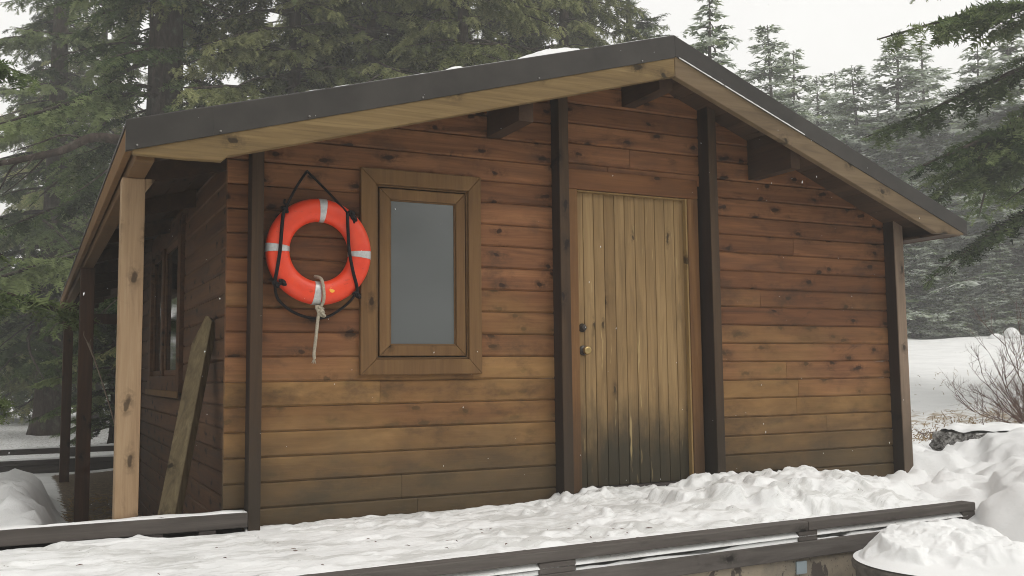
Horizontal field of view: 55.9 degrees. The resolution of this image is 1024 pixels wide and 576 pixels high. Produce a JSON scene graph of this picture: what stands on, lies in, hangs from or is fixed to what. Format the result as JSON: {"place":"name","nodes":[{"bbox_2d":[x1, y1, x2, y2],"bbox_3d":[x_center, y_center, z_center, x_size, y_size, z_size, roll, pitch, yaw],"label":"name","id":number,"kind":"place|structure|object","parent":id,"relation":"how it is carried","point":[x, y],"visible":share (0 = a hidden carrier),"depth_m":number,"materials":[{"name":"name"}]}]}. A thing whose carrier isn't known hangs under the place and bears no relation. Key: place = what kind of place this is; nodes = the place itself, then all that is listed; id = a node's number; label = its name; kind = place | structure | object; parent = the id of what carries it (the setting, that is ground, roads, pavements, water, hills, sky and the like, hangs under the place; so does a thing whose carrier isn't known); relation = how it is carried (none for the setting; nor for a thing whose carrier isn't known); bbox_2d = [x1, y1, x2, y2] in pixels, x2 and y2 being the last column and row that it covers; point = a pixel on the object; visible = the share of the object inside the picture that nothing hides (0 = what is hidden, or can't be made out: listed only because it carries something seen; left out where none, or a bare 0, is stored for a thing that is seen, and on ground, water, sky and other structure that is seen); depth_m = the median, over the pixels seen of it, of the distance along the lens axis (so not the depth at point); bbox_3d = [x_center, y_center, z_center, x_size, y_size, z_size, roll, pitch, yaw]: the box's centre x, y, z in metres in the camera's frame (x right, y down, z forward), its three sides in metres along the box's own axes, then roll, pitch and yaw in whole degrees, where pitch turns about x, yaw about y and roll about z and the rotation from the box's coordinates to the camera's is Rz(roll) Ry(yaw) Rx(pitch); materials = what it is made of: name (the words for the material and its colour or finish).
{"place":"outdoors","nodes":[
{"label":"outdoors","id":0,"kind":"place"},
{"bbox_2d":[9,3,1013,504],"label":"falling snow","id":1,"kind":"structure","parent":0,"point":[585,327],"depth_m":3.12,"materials":[{"name":"white snow"}]},
{"bbox_2d":[0,334,1023,541],"bbox_3d":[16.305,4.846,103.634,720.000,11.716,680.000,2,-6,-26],"label":"ground","id":2,"kind":"structure","parent":0,"point":[985,473],"depth_m":10.90,"materials":[{"name":"white snow"}]},
{"bbox_2d":[0,1,106,418],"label":"spruce tree","id":3,"kind":"object","parent":2,"relation":"on","point":[19,401],"visible":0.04,"depth_m":39.90,"materials":[{"name":"green plant"}]},
{"bbox_2d":[0,59,107,424],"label":"spruce tree","id":4,"kind":"object","parent":2,"relation":"on","point":[33,302],"visible":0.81,"depth_m":10.91,"materials":[{"name":"green plant"}]},
{"bbox_2d":[0,0,112,435],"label":"spruce tree","id":5,"kind":"object","parent":2,"relation":"on","point":[21,330],"visible":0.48,"depth_m":29.44,"materials":[{"name":"green plant"}]},
{"bbox_2d":[0,446,113,473],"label":"rail","id":6,"kind":"object","parent":2,"relation":"on","point":[48,466],"visible":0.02,"depth_m":17.59,"materials":[{"name":"wood"}]},
{"bbox_2d":[0,454,113,461],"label":"rail snow","id":7,"kind":"structure","parent":6,"relation":"on","point":[110,455],"depth_m":17.55,"materials":[{"name":"white snow"}]},
{"bbox_2d":[0,443,113,449],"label":"rail snow","id":8,"kind":"structure","parent":6,"relation":"on","point":[111,444],"depth_m":17.59,"materials":[{"name":"white snow"}]},
{"bbox_2d":[0,1,147,424],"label":"hemlock tree","id":9,"kind":"object","parent":2,"relation":"on","point":[11,386],"visible":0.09,"depth_m":37.09,"materials":[{"name":"green plant"}]},
{"bbox_2d":[24,109,131,445],"bbox_3d":[-9.605,-0.270,23.838,3.842,8.817,3.531,-1,-5,9],"label":"spruce tree","id":10,"kind":"object","parent":2,"relation":"on","point":[108,373],"visible":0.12,"depth_m":23.26,"materials":[{"name":"green plant"}]},
{"bbox_2d":[57,490,139,521],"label":"straw litter","id":11,"kind":"object","parent":2,"relation":"on","point":[90,501],"visible":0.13,"depth_m":10.71,"materials":[{"name":"brown plant"}]},
{"bbox_2d":[83,332,113,422],"bbox_3d":[-3.778,0.845,8.874,0.397,0.902,0.045,-2,-5,17],"label":"dry stick","id":12,"kind":"object","parent":2,"relation":"on","point":[90,349],"visible":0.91,"depth_m":8.90,"materials":[{"name":"brown wood"}]},
{"bbox_2d":[0,0,309,376],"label":"spruce tree","id":13,"kind":"object","parent":2,"relation":"on","point":[162,50],"visible":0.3,"depth_m":21.44,"materials":[{"name":"green plant"}]},
{"bbox_2d":[95,0,392,368],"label":"hemlock tree","id":14,"kind":"object","parent":2,"relation":"on","point":[240,49],"visible":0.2,"depth_m":21.73,"materials":[{"name":"green plant"}]},
{"bbox_2d":[235,0,387,72],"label":"hemlock tree","id":15,"kind":"object","parent":2,"relation":"on","point":[270,23],"visible":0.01,"depth_m":32.73,"materials":[{"name":"green plant"}]},
{"bbox_2d":[262,0,507,332],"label":"hemlock tree","id":16,"kind":"object","parent":2,"relation":"on","point":[373,48],"visible":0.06,"depth_m":22.55,"materials":[{"name":"green plant"}]},
{"bbox_2d":[301,0,498,70],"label":"hemlock tree","id":17,"kind":"object","parent":2,"relation":"on","point":[385,5],"visible":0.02,"depth_m":24.05,"materials":[{"name":"green plant"}]},
{"bbox_2d":[351,0,596,334],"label":"hemlock tree","id":18,"kind":"object","parent":2,"relation":"on","point":[466,51],"visible":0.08,"depth_m":22.47,"materials":[{"name":"green plant"}]},
{"bbox_2d":[0,155,982,402],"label":"distant forest","id":19,"kind":"object","parent":2,"relation":"on","point":[109,398],"visible":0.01,"depth_m":47.94,"materials":[{"name":"plant"}]},
{"bbox_2d":[57,35,966,531],"bbox_3d":[-2.294,0.891,12.233,6.030,3.965,13.972,2,-6,-26],"label":"cabin","id":20,"kind":"object","parent":2,"relation":"on","point":[649,213],"visible":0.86,"depth_m":6.36,"materials":[{"name":"red wood"}]},
{"bbox_2d":[145,214,186,397],"bbox_3d":[-3.149,0.235,8.757,0.070,1.480,2.320,2,-6,-26],"label":"window","id":21,"kind":"structure","parent":20,"relation":"in","point":[167,256],"depth_m":8.70,"materials":[{"name":"brown wood"}]},
{"bbox_2d":[158,316,214,514],"bbox_3d":[-2.064,0.903,6.104,0.141,1.490,0.668,-1,-5,6],"label":"leaning board","id":22,"kind":"object","parent":20,"relation":"attached to","point":[181,455],"visible":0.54,"depth_m":6.11,"materials":[{"name":"brown wood"}]},
{"bbox_2d":[265,170,370,363],"bbox_3d":[-1.122,-0.128,5.621,0.626,1.139,0.138,2,-6,-26],"label":"life ring","id":23,"kind":"object","parent":20,"relation":"hanging from","point":[289,279],"visible":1,"depth_m":5.58,"materials":[{"name":"orange plastic"}]},
{"bbox_2d":[359,167,481,374],"bbox_3d":[-0.561,-0.094,5.972,0.793,1.252,0.064,2,-6,-26],"label":"window","id":24,"kind":"structure","parent":20,"relation":"in","point":[420,291],"depth_m":5.96,"materials":[{"name":"brown wood"}]},
{"bbox_2d":[227,36,664,103],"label":"roof snow","id":25,"kind":"structure","parent":20,"relation":"on","point":[548,51],"depth_m":5.94,"materials":[{"name":"white snow"}]},
{"bbox_2d":[577,192,688,486],"bbox_3d":[0.835,0.339,6.644,0.920,1.988,0.105,2,-6,-26],"label":"door","id":26,"kind":"structure","parent":20,"relation":"in","point":[633,388],"depth_m":6.66,"materials":[{"name":"brown wood"}]},
{"bbox_2d":[679,57,804,134],"bbox_3d":[1.570,-1.289,6.537,1.057,0.410,0.008,2,-6,-26],"label":"snow line","id":27,"kind":"object","parent":20,"relation":"on","point":[742,96],"visible":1,"depth_m":6.53,"materials":[{"name":"white snow"}]},
{"bbox_2d":[457,0,623,61],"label":"hemlock tree","id":28,"kind":"object","parent":2,"relation":"on","point":[551,40],"visible":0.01,"depth_m":30.28,"materials":[{"name":"green plant"}]},
{"bbox_2d":[468,0,647,61],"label":"hemlock tree","id":29,"kind":"object","parent":2,"relation":"on","point":[580,23],"visible":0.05,"depth_m":28.85,"materials":[{"name":"green plant"}]},
{"bbox_2d":[597,0,670,42],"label":"spruce tree","id":30,"kind":"object","parent":2,"relation":"on","point":[647,28],"visible":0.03,"depth_m":33.72,"materials":[{"name":"green plant"}]},
{"bbox_2d":[683,0,742,76],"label":"spruce tree","id":31,"kind":"object","parent":2,"relation":"on","point":[708,35],"visible":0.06,"depth_m":33.90,"materials":[{"name":"green plant"}]},
{"bbox_2d":[682,551,855,575],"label":"foundation wall","id":32,"kind":"structure","parent":2,"relation":"on","point":[839,564],"depth_m":5.38,"materials":[{"name":"concrete"}]},
{"bbox_2d":[0,501,974,575],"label":"deck","id":33,"kind":"structure","parent":32,"relation":"on","point":[566,556],"depth_m":5.00,"materials":[{"name":"wood"}]},
{"bbox_2d":[0,510,245,529],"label":"rail snow","id":34,"kind":"structure","parent":33,"relation":"on","point":[125,519],"depth_m":5.03,"materials":[{"name":"white snow"}]},
{"bbox_2d":[0,465,962,575],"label":"deck snow","id":35,"kind":"structure","parent":33,"relation":"on","point":[700,501],"depth_m":5.16,"materials":[{"name":"white snow"}]},
{"bbox_2d":[76,523,651,574],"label":"twig litter","id":36,"kind":"object","parent":35,"relation":"on","point":[408,545],"visible":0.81,"depth_m":4.69,"materials":[{"name":"brown plant"}]},
{"bbox_2d":[734,24,823,123],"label":"spruce tree","id":37,"kind":"object","parent":2,"relation":"on","point":[777,68],"visible":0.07,"depth_m":42.88,"materials":[{"name":"green plant"}]},
{"bbox_2d":[769,49,835,134],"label":"spruce tree","id":38,"kind":"object","parent":2,"relation":"on","point":[790,92],"visible":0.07,"depth_m":47.95,"materials":[{"name":"green plant"}]},
{"bbox_2d":[798,73,870,157],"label":"spruce tree","id":39,"kind":"object","parent":2,"relation":"on","point":[823,95],"visible":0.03,"depth_m":52.80,"materials":[{"name":"green plant"}]},
{"bbox_2d":[815,71,874,158],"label":"spruce tree","id":40,"kind":"object","parent":2,"relation":"on","point":[835,83],"visible":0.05,"depth_m":57.13,"materials":[{"name":"green plant"}]},
{"bbox_2d":[820,64,928,300],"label":"spruce tree","id":41,"kind":"object","parent":2,"relation":"on","point":[857,134],"visible":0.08,"depth_m":46.59,"materials":[{"name":"green plant"}]},
{"bbox_2d":[859,91,890,156],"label":"spruce tree","id":42,"kind":"object","parent":2,"relation":"on","point":[869,115],"visible":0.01,"depth_m":59.09,"materials":[{"name":"green plant"}]},
{"bbox_2d":[851,557,913,575],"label":"tub","id":43,"kind":"object","parent":2,"relation":"on","point":[861,569],"visible":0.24,"depth_m":4.92,"materials":[{"name":"grey concrete"}]},
{"bbox_2d":[853,518,1023,575],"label":"tub snow","id":44,"kind":"structure","parent":43,"relation":"in","point":[953,547],"depth_m":4.92,"materials":[{"name":"white snow"}]},
{"bbox_2d":[876,41,956,177],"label":"spruce tree","id":45,"kind":"object","parent":2,"relation":"on","point":[935,73],"visible":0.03,"depth_m":50.04,"materials":[{"name":"green plant"}]},
{"bbox_2d":[844,36,1007,323],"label":"spruce tree","id":46,"kind":"object","parent":2,"relation":"on","point":[915,151],"visible":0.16,"depth_m":45.48,"materials":[{"name":"green plant"}]},
{"bbox_2d":[903,179,973,336],"bbox_3d":[16.627,-1.171,39.907,4.289,6.836,4.331,-3,-6,26],"label":"spruce tree","id":47,"kind":"object","parent":2,"relation":"on","point":[919,317],"visible":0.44,"depth_m":39.36,"materials":[{"name":"green plant"}]},
{"bbox_2d":[861,0,1023,291],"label":"spruce tree","id":48,"kind":"object","parent":2,"relation":"on","point":[982,159],"visible":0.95,"depth_m":16.43,"materials":[{"name":"green plant"}]},
{"bbox_2d":[916,250,981,337],"bbox_3d":[17.673,0.246,38.966,2.330,3.678,2.308,4,-7,-44],"label":"spruce tree","id":49,"kind":"object","parent":2,"relation":"on","point":[947,302],"visible":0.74,"depth_m":38.76,"materials":[{"name":"green plant"}]},
{"bbox_2d":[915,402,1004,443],"bbox_3d":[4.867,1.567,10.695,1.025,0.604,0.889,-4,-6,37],"label":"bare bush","id":50,"kind":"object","parent":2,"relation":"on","point":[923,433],"visible":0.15,"depth_m":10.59,"materials":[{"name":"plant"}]},
{"bbox_2d":[903,89,1023,330],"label":"spruce tree","id":51,"kind":"object","parent":2,"relation":"on","point":[957,240],"visible":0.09,"depth_m":43.78,"materials":[{"name":"green plant"}]},
{"bbox_2d":[929,429,1007,450],"bbox_3d":[5.103,1.706,10.292,1.347,0.380,1.549,-3,-6,24],"label":"rock","id":52,"kind":"object","parent":2,"relation":"on","point":[941,440],"visible":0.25,"depth_m":10.06,"materials":[{"name":"grey stone"}]},
{"bbox_2d":[940,422,1023,432],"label":"snow","id":53,"kind":"structure","parent":52,"relation":"on","point":[989,426],"depth_m":9.99,"materials":[{"name":"white snow"}]},
{"bbox_2d":[917,46,1023,324],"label":"spruce tree","id":54,"kind":"object","parent":2,"relation":"on","point":[969,80],"visible":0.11,"depth_m":43.25,"materials":[{"name":"green plant"}]},
{"bbox_2d":[918,28,1023,332],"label":"spruce tree","id":55,"kind":"object","parent":2,"relation":"on","point":[980,222],"visible":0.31,"depth_m":40.52,"materials":[{"name":"green plant"}]},
{"bbox_2d":[942,290,1023,423],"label":"bare bush","id":56,"kind":"object","parent":2,"relation":"on","point":[1016,356],"visible":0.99,"depth_m":11.78,"materials":[{"name":"brown plant"}]},
{"bbox_2d":[951,338,1023,423],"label":"bare bush","id":57,"kind":"object","parent":2,"relation":"on","point":[1020,394],"visible":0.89,"depth_m":13.18,"materials":[{"name":"brown plant"}]},
{"bbox_2d":[987,333,1003,338],"bbox_3d":[18.003,1.805,35.969,0.599,0.220,0.544,-3,-6,28],"label":"boulder","id":58,"kind":"object","parent":2,"relation":"on","point":[992,336],"visible":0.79,"depth_m":35.78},
{"bbox_2d":[972,242,1023,335],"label":"spruce tree","id":59,"kind":"object","parent":2,"relation":"on","point":[1004,315],"visible":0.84,"depth_m":38.26,"materials":[{"name":"green plant"}]},
{"bbox_2d":[1002,327,1021,337],"bbox_3d":[18.612,1.674,35.982,0.581,0.400,0.696,-2,-5,11],"label":"boulder","id":60,"kind":"object","parent":2,"relation":"on","point":[1011,332],"visible":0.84,"depth_m":35.74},
{"bbox_2d":[0,0,1023,267],"label":"sky","id":61,"kind":"structure","parent":0,"point":[833,35],"materials":[{"name":"white"}]},
{"bbox_2d":[912,370,1022,442],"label":"dry grass","id":62,"kind":"structure","parent":0,"point":[930,435],"depth_m":13.60,"materials":[{"name":"plant"}]}
]}

